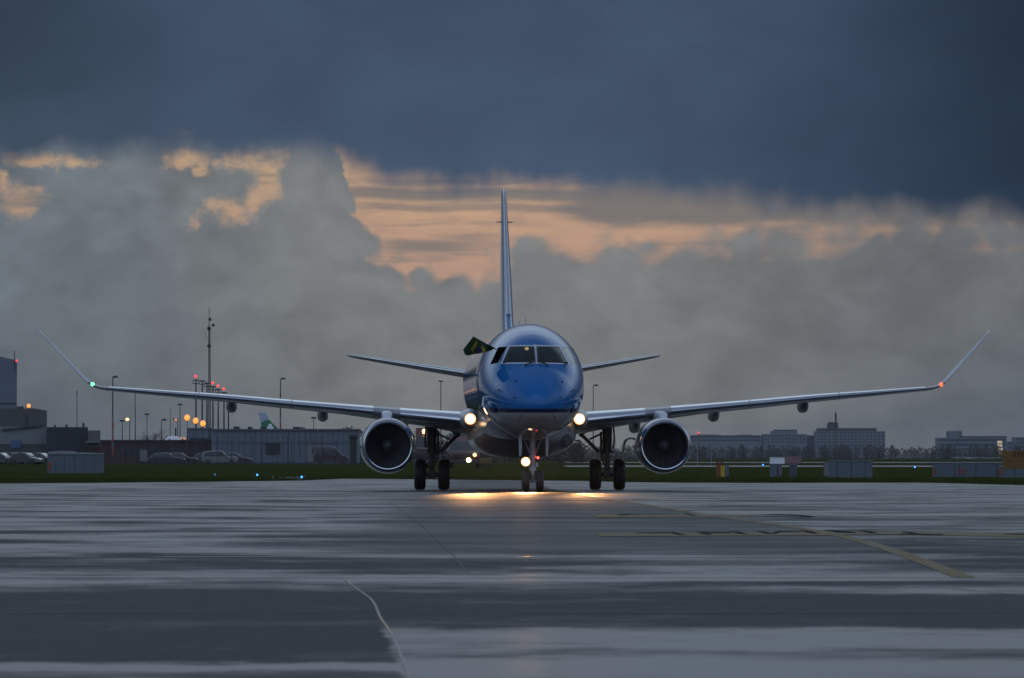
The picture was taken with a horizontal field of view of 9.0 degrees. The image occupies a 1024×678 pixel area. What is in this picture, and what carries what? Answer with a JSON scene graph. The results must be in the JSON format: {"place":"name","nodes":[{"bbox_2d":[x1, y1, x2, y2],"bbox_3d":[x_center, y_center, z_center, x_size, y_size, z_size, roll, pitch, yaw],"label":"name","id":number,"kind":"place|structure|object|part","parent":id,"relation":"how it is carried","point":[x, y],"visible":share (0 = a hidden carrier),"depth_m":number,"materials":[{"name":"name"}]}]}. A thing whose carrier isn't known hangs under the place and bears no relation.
{"place":"outdoors","nodes":[
{"label":"outdoors","id":0,"kind":"place"},
{"bbox_2d":[0,351,17,407],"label":"tall building","id":1,"kind":"structure","parent":0,"point":[8,382],"depth_m":999.93,"materials":[{"name":"metal"}]},
{"bbox_2d":[0,404,46,463],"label":"terminal building","id":2,"kind":"structure","parent":0,"point":[23,429],"depth_m":904.61,"materials":[{"name":"grey metal"}]},
{"bbox_2d":[135,393,135,439],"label":"lamp post","id":3,"kind":"object","parent":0,"point":[135,416],"visible":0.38,"depth_m":949.90,"materials":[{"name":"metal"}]},
{"bbox_2d":[100,440,211,463],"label":"brick building","id":4,"kind":"structure","parent":0,"point":[105,448],"depth_m":869.35,"materials":[{"name":"brick"}]},
{"bbox_2d":[120,448,143,453],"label":"window","id":5,"kind":"structure","parent":4,"relation":"in","point":[125,451],"depth_m":869.17,"materials":[{"name":"grey glass"}]},
{"bbox_2d":[140,450,146,460],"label":"loading door","id":6,"kind":"structure","parent":4,"relation":"in","point":[144,458],"depth_m":869.17,"materials":[{"name":"grey metal"}]},
{"bbox_2d":[150,448,159,453],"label":"window","id":7,"kind":"structure","parent":4,"relation":"in","point":[156,450],"depth_m":869.38,"materials":[{"name":"grey glass"}]},
{"bbox_2d":[165,448,183,452],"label":"window","id":8,"kind":"structure","parent":4,"relation":"in","point":[176,450],"depth_m":869.59,"materials":[{"name":"grey glass"}]},
{"bbox_2d":[190,448,199,453],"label":"window","id":9,"kind":"structure","parent":4,"relation":"in","point":[197,449],"depth_m":869.59,"materials":[{"name":"grey glass"}]},
{"bbox_2d":[211,427,359,463],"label":"warehouse","id":10,"kind":"structure","parent":0,"point":[298,436],"depth_m":849.55,"materials":[{"name":"black paint"}]},
{"bbox_2d":[266,444,279,453],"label":"door","id":11,"kind":"structure","parent":10,"relation":"in","point":[274,447],"depth_m":849.45,"materials":[{"name":"black paint"}]},
{"bbox_2d":[306,446,319,463],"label":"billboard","id":12,"kind":"object","parent":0,"point":[309,455],"visible":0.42,"depth_m":809.87,"materials":[{"name":"metal"}]},
{"bbox_2d":[349,434,357,464],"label":"advert pillar","id":13,"kind":"structure","parent":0,"point":[353,448],"depth_m":779.88,"materials":[{"name":"black paint"}]},
{"bbox_2d":[414,428,428,467],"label":"fire truck","id":14,"kind":"object","parent":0,"point":[419,436],"visible":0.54,"depth_m":559.92,"materials":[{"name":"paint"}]},
{"bbox_2d":[480,458,492,465],"bbox_3d":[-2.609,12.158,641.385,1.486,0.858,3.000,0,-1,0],"label":"yellow van","id":15,"kind":"object","parent":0,"point":[487,461],"visible":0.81,"depth_m":639.89,"materials":[{"name":"paint"}]},
{"bbox_2d":[0,457,1023,481],"bbox_3d":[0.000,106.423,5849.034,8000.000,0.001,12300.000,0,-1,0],"label":"ground","id":16,"kind":"structure","parent":0,"point":[502,468],"depth_m":465.84,"materials":[{"name":"green plant"}]},
{"bbox_2d":[0,453,10,463],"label":"parked car","id":17,"kind":"object","parent":16,"relation":"on","point":[4,457],"visible":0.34,"depth_m":803.85,"materials":[{"name":"grey metal"}]},
{"bbox_2d":[8,453,43,464],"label":"parked car","id":18,"kind":"object","parent":16,"relation":"on","point":[21,458],"visible":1,"depth_m":794.31,"materials":[{"name":"grey metal"}]},
{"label":"side window","id":19,"kind":"part","parent":18,"relation":"part of","materials":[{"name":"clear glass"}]},
{"bbox_2d":[26,453,46,463],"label":"parked car","id":20,"kind":"object","parent":16,"relation":"on","point":[41,455],"visible":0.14,"depth_m":819.13,"materials":[{"name":"grey metal"}]},
{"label":"side window","id":21,"kind":"part","parent":20,"relation":"part of","materials":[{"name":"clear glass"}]},
{"bbox_2d":[47,423,87,452],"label":"dark shed","id":22,"kind":"structure","parent":16,"relation":"on","point":[66,438],"depth_m":889.68,"materials":[{"name":"metal"}]},
{"bbox_2d":[47,451,103,472],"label":"utility cabinet","id":23,"kind":"object","parent":16,"relation":"on","point":[69,462],"visible":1,"depth_m":387.87,"materials":[{"name":"grey metal"}]},
{"bbox_2d":[85,430,99,452],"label":"grey shed","id":24,"kind":"structure","parent":16,"relation":"on","point":[93,441],"depth_m":887.81,"materials":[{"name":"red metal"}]},
{"bbox_2d":[112,376,117,463],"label":"lamp post","id":25,"kind":"object","parent":16,"relation":"on","point":[113,421],"visible":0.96,"depth_m":839.87,"materials":[{"name":"metal"}]},
{"bbox_2d":[120,420,124,463],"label":"lamp post","id":26,"kind":"object","parent":16,"relation":"on","point":[122,421],"visible":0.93,"depth_m":829.84,"materials":[{"name":"metal"}]},
{"bbox_2d":[125,417,130,463],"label":"lamp post","id":27,"kind":"object","parent":16,"relation":"on","point":[127,418],"visible":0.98,"depth_m":824.84,"materials":[{"name":"metal"}]},
{"bbox_2d":[135,430,166,439],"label":"bare tree","id":28,"kind":"object","parent":16,"relation":"on","point":[153,437],"visible":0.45,"depth_m":930.29,"materials":[{"name":"brown plant"}]},
{"bbox_2d":[143,433,158,439],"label":"bare tree","id":29,"kind":"object","parent":16,"relation":"on","point":[152,434],"visible":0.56,"depth_m":940.01,"materials":[{"name":"brown plant"}]},
{"bbox_2d":[148,453,185,464],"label":"parked car","id":30,"kind":"object","parent":16,"relation":"on","point":[160,456],"visible":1,"depth_m":793.99,"materials":[{"name":"grey metal"}]},
{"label":"side window","id":31,"kind":"part","parent":30,"relation":"part of","materials":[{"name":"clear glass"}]},
{"bbox_2d":[165,428,181,439],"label":"parked jet","id":32,"kind":"object","parent":16,"relation":"on","point":[175,437],"visible":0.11,"depth_m":907.50,"materials":[{"name":"white paint"}]},
{"bbox_2d":[166,453,198,463],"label":"parked car","id":33,"kind":"object","parent":16,"relation":"on","point":[183,455],"visible":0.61,"depth_m":803.99,"materials":[{"name":"grey metal"}]},
{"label":"side window","id":34,"kind":"part","parent":33,"relation":"part of","materials":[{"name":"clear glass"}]},
{"bbox_2d":[184,415,189,463],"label":"street lamp","id":35,"kind":"object","parent":16,"relation":"on","point":[187,417],"visible":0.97,"depth_m":819.84,"materials":[{"name":"metal"}]},
{"bbox_2d":[193,418,197,453],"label":"street lamp","id":36,"kind":"object","parent":16,"relation":"on","point":[195,420],"visible":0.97,"depth_m":834.84,"materials":[{"name":"metal"}]},
{"bbox_2d":[192,375,199,427],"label":"floodlight mast","id":37,"kind":"object","parent":16,"relation":"on","point":[195,380],"visible":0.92,"depth_m":999.89,"materials":[{"name":"metal"}]},
{"bbox_2d":[188,428,212,462],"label":"pale hall","id":38,"kind":"structure","parent":16,"relation":"on","point":[201,433],"depth_m":939.78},
{"bbox_2d":[190,438,209,439],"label":"window","id":39,"kind":"structure","parent":38,"relation":"in","point":[190,438],"depth_m":939.80,"materials":[{"name":"grey glass"}]},
{"bbox_2d":[199,380,205,427],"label":"floodlight mast","id":40,"kind":"object","parent":16,"relation":"on","point":[202,381],"visible":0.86,"depth_m":1011.90,"materials":[{"name":"metal"}]},
{"bbox_2d":[203,382,207,427],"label":"floodlight mast","id":41,"kind":"object","parent":16,"relation":"on","point":[206,386],"visible":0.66,"depth_m":1023.88,"materials":[{"name":"metal"}]},
{"bbox_2d":[191,453,220,463],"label":"parked car","id":42,"kind":"object","parent":16,"relation":"on","point":[200,455],"visible":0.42,"depth_m":811.00,"materials":[{"name":"grey metal"}]},
{"bbox_2d":[205,318,214,439],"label":"radio mast","id":43,"kind":"object","parent":16,"relation":"on","point":[209,329],"visible":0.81,"depth_m":899.94,"materials":[{"name":"metal"}]},
{"bbox_2d":[211,381,215,428],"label":"floodlight mast","id":44,"kind":"object","parent":16,"relation":"on","point":[212,389],"visible":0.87,"depth_m":1035.87,"materials":[{"name":"metal"}]},
{"bbox_2d":[215,385,221,428],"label":"floodlight mast","id":45,"kind":"object","parent":16,"relation":"on","point":[218,392],"visible":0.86,"depth_m":1047.87,"materials":[{"name":"metal"}]},
{"bbox_2d":[201,451,237,464],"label":"parked car","id":46,"kind":"object","parent":16,"relation":"on","point":[222,455],"visible":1,"depth_m":793.99,"materials":[{"name":"grey metal"}]},
{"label":"side window","id":47,"kind":"part","parent":46,"relation":"part of","materials":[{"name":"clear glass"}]},
{"bbox_2d":[222,388,226,428],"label":"floodlight mast","id":48,"kind":"object","parent":16,"relation":"on","point":[223,410],"visible":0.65,"depth_m":1059.87,"materials":[{"name":"metal"}]},
{"bbox_2d":[110,435,349,464],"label":"wire fence","id":49,"kind":"object","parent":16,"relation":"on","point":[231,452],"visible":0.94,"depth_m":789.93,"materials":[{"name":"metal"}]},
{"bbox_2d":[221,453,251,463],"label":"parked car","id":50,"kind":"object","parent":16,"relation":"on","point":[243,459],"visible":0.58,"depth_m":806.98,"materials":[{"name":"grey metal"}]},
{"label":"side window","id":51,"kind":"part","parent":50,"relation":"part of","materials":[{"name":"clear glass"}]},
{"bbox_2d":[280,378,285,428],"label":"lamp post","id":52,"kind":"object","parent":16,"relation":"on","point":[280,398],"visible":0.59,"depth_m":999.88,"materials":[{"name":"metal"}]},
{"bbox_2d":[258,412,360,453],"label":"parked airliner","id":53,"kind":"object","parent":16,"relation":"on","point":[265,421],"visible":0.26,"depth_m":1499.68,"materials":[{"name":"white paint"}]},
{"bbox_2d":[311,417,315,463],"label":"lamp post","id":54,"kind":"object","parent":16,"relation":"on","point":[313,418],"visible":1,"depth_m":799.86,"materials":[{"name":"metal"}]},
{"bbox_2d":[313,446,348,464],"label":"van","id":55,"kind":"object","parent":16,"relation":"on","point":[318,455],"visible":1,"depth_m":793.89,"materials":[{"name":"grey paint"}]},
{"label":"side window","id":56,"kind":"part","parent":55,"relation":"part of","materials":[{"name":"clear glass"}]},
{"bbox_2d":[300,426,576,458],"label":"woodland","id":57,"kind":"object","parent":16,"relation":"on","point":[351,427],"visible":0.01,"depth_m":2812.87,"materials":[{"name":"brown plant"}]},
{"bbox_2d":[438,381,442,448],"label":"lamp post","id":58,"kind":"object","parent":16,"relation":"on","point":[440,405],"visible":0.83,"depth_m":1099.92,"materials":[{"name":"metal"}]},
{"bbox_2d":[446,435,479,467],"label":"fire truck","id":59,"kind":"object","parent":16,"relation":"on","point":[462,449],"visible":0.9,"depth_m":569.86,"materials":[{"name":"red paint"}]},
{"bbox_2d":[360,440,589,462],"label":"hedge","id":60,"kind":"object","parent":16,"relation":"on","point":[575,452],"visible":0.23,"depth_m":1016.31,"materials":[{"name":"green plant"}]},
{"bbox_2d":[0,479,1023,677],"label":"apron","id":61,"kind":"object","parent":16,"relation":"on","point":[234,579],"visible":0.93,"depth_m":51.85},
{"bbox_2d":[343,578,409,677],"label":"pavement joint","id":62,"kind":"object","parent":61,"relation":"on","point":[396,644],"visible":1,"depth_m":36.20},
{"bbox_2d":[390,502,469,573],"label":"pavement joint","id":63,"kind":"object","parent":61,"relation":"on","point":[440,542],"visible":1,"depth_m":72.86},
{"bbox_2d":[39,189,989,491],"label":"jet airliner","id":64,"kind":"object","parent":61,"relation":"on","point":[523,389],"visible":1,"depth_m":187.55,"materials":[{"name":"paint"}]},
{"bbox_2d":[463,336,498,355],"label":"flag","id":65,"kind":"object","parent":64,"relation":"attached to","point":[474,345],"visible":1,"depth_m":181.39,"materials":[{"name":"green fabric"}]},
{"bbox_2d":[593,514,752,516],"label":"taxiway marking","id":66,"kind":"object","parent":61,"relation":"on","point":[679,515],"visible":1,"depth_m":108.84,"materials":[{"name":"yellow paint"}]},
{"bbox_2d":[618,513,812,516],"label":"marking lettering","id":67,"kind":"object","parent":66,"relation":"on","point":[752,514],"visible":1,"depth_m":110.25,"materials":[{"name":"yellow paint"}]},
{"bbox_2d":[520,485,973,576],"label":"taxiway line","id":68,"kind":"object","parent":61,"relation":"on","point":[949,571],"visible":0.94,"depth_m":71.25,"materials":[{"name":"yellow paint"}]},
{"bbox_2d":[595,531,1023,536],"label":"taxiway marking","id":69,"kind":"object","parent":61,"relation":"on","point":[822,533],"visible":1,"depth_m":83.52,"materials":[{"name":"yellow paint"}]},
{"bbox_2d":[637,530,1023,534],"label":"marking lettering","id":70,"kind":"object","parent":69,"relation":"on","point":[738,532],"visible":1,"depth_m":84.27,"materials":[{"name":"yellow paint"}]},
{"bbox_2d":[946,587,1020,594],"bbox_3d":[3.551,1.853,47.570,0.048,0.001,3.515,0,-1,-8],"label":"pavement joint","id":71,"kind":"object","parent":61,"relation":"on","point":[982,590],"visible":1,"depth_m":48.01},
{"bbox_2d":[0,473,1023,484],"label":"grass","id":72,"kind":"structure","parent":16,"relation":"on","point":[695,479],"depth_m":265.22,"materials":[{"name":"green plant"}]},
{"bbox_2d":[716,460,722,475],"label":"red marker box","id":73,"kind":"object","parent":16,"relation":"on","point":[718,467],"visible":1,"depth_m":329.05,"materials":[{"name":"metal"}]},
{"bbox_2d":[720,465,724,476],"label":"yellow cabinet","id":74,"kind":"object","parent":16,"relation":"on","point":[722,470],"visible":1,"depth_m":327.05,"materials":[{"name":"metal"}]},
{"bbox_2d":[725,465,728,475],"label":"grey cabinet","id":75,"kind":"object","parent":16,"relation":"on","point":[726,470],"visible":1,"depth_m":329.05,"materials":[{"name":"grey metal"}]},
{"bbox_2d":[770,464,781,476],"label":"utility cabinet","id":76,"kind":"object","parent":16,"relation":"on","point":[775,470],"visible":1,"depth_m":324.93,"materials":[{"name":"grey metal"}]},
{"bbox_2d":[770,457,800,463],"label":"sign","id":77,"kind":"object","parent":16,"relation":"on","point":[778,460],"visible":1,"depth_m":859.85,"materials":[{"name":"white metal"}]},
{"bbox_2d":[789,464,796,476],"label":"utility cabinet","id":78,"kind":"object","parent":16,"relation":"on","point":[792,470],"visible":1,"depth_m":324.93,"materials":[{"name":"grey metal"}]},
{"bbox_2d":[581,443,1023,458],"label":"woodland","id":79,"kind":"object","parent":16,"relation":"on","point":[841,450],"visible":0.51,"depth_m":2866.53,"materials":[{"name":"green plant"}]},
{"bbox_2d":[587,449,1023,459],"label":"shrub belt","id":80,"kind":"object","parent":16,"relation":"on","point":[617,456],"visible":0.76,"depth_m":1833.43,"materials":[{"name":"green plant"}]},
{"bbox_2d":[807,435,813,457],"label":"flat annex","id":81,"kind":"object","parent":16,"relation":"on","point":[810,441],"visible":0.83,"depth_m":4639.38,"materials":[{"name":"grey concrete"}]},
{"bbox_2d":[823,462,828,475],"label":"utility cabinet","id":82,"kind":"object","parent":16,"relation":"on","point":[826,468],"visible":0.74,"depth_m":333.27,"materials":[{"name":"metal"}]},
{"bbox_2d":[814,412,884,457],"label":"hotel","id":83,"kind":"structure","parent":16,"relation":"on","point":[852,438],"depth_m":4599.44,"materials":[{"name":"grey concrete"}]},
{"bbox_2d":[828,460,872,477],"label":"utility cabinet","id":84,"kind":"object","parent":16,"relation":"on","point":[849,468],"visible":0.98,"depth_m":309.46,"materials":[{"name":"grey metal"}]},
{"bbox_2d":[883,457,939,458],"bbox_3d":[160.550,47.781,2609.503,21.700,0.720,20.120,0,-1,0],"label":"freight shed","id":85,"kind":"structure","parent":16,"relation":"on","point":[908,458],"depth_m":2599.56,"materials":[{"name":"grey metal"}]},
{"bbox_2d":[932,462,1000,476],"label":"utility cabinet","id":86,"kind":"object","parent":16,"relation":"on","point":[966,469],"visible":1,"depth_m":320.92,"materials":[{"name":"grey metal"}]},
{"bbox_2d":[935,431,1006,456],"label":"office block","id":87,"kind":"structure","parent":16,"relation":"on","point":[958,440],"depth_m":4299.45,"materials":[{"name":"grey concrete"}]},
{"bbox_2d":[939,439,1005,440],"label":"window","id":88,"kind":"structure","parent":87,"relation":"in","point":[939,439],"depth_m":4299.14,"materials":[{"name":"grey glass"}]},
{"bbox_2d":[939,444,1005,445],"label":"window","id":89,"kind":"structure","parent":87,"relation":"in","point":[939,444],"depth_m":4299.14,"materials":[{"name":"grey glass"}]},
{"bbox_2d":[939,448,1005,450],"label":"window","id":90,"kind":"structure","parent":87,"relation":"in","point":[958,449],"depth_m":4299.14,"materials":[{"name":"grey glass"}]},
{"bbox_2d":[954,457,999,458],"bbox_3d":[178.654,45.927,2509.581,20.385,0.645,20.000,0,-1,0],"label":"white hangar","id":91,"kind":"structure","parent":16,"relation":"on","point":[975,457],"depth_m":2499.59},
{"bbox_2d":[1007,441,1014,450],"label":"office","id":92,"kind":"structure","parent":16,"relation":"on","point":[1010,445],"depth_m":4659.30,"materials":[{"name":"grey concrete"}]},
{"bbox_2d":[1001,469,1023,477],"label":"utility cabinet","id":93,"kind":"object","parent":16,"relation":"on","point":[1012,473],"visible":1,"depth_m":309.46,"materials":[{"name":"grey metal"}]},
{"bbox_2d":[1002,451,1023,468],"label":"stop sign board","id":94,"kind":"object","parent":16,"relation":"on","point":[1012,459],"visible":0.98,"depth_m":317.94,"materials":[{"name":"metal"}]},
{"bbox_2d":[0,0,1023,456],"label":"sky","id":95,"kind":"structure","parent":0,"point":[761,199],"materials":[{"name":"grey"}]},
{"bbox_2d":[689,434,761,457],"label":"long low building","id":96,"kind":"structure","parent":0,"point":[719,441],"depth_m":4599.38,"materials":[{"name":"grey concrete"}]},
{"bbox_2d":[690,436,760,437],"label":"window","id":97,"kind":"structure","parent":96,"relation":"in","point":[690,436],"depth_m":4599.94,"materials":[{"name":"grey glass"}]},
{"bbox_2d":[691,439,760,440],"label":"window","id":98,"kind":"structure","parent":96,"relation":"in","point":[691,439],"depth_m":4598.81,"materials":[{"name":"grey glass"}]},
{"bbox_2d":[761,430,806,457],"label":"stepped building","id":99,"kind":"structure","parent":0,"point":[781,438],"depth_m":4599.40,"materials":[{"name":"grey concrete"}]},
{"bbox_2d":[566,462,1001,462],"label":"taxiway","id":100,"kind":"structure","parent":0,"point":[763,462],"depth_m":1042.35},
{"bbox_2d":[593,384,597,458],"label":"lamp post","id":101,"kind":"object","parent":100,"relation":"on","point":[593,410],"visible":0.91,"depth_m":1099.83,"materials":[{"name":"metal"}]},
{"bbox_2d":[567,466,1001,466],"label":"runway","id":102,"kind":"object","parent":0,"point":[760,466],"visible":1,"depth_m":640.45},
{"bbox_2d":[835,428,835,459],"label":"thin post","id":103,"kind":"object","parent":102,"relation":"on","point":[835,443],"visible":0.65,"depth_m":699.89,"materials":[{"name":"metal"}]},
{"bbox_2d":[1011,437,1023,450],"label":"corner building","id":104,"kind":"structure","parent":0,"point":[1019,441],"depth_m":4699.39,"materials":[{"name":"grey concrete"}]}
]}

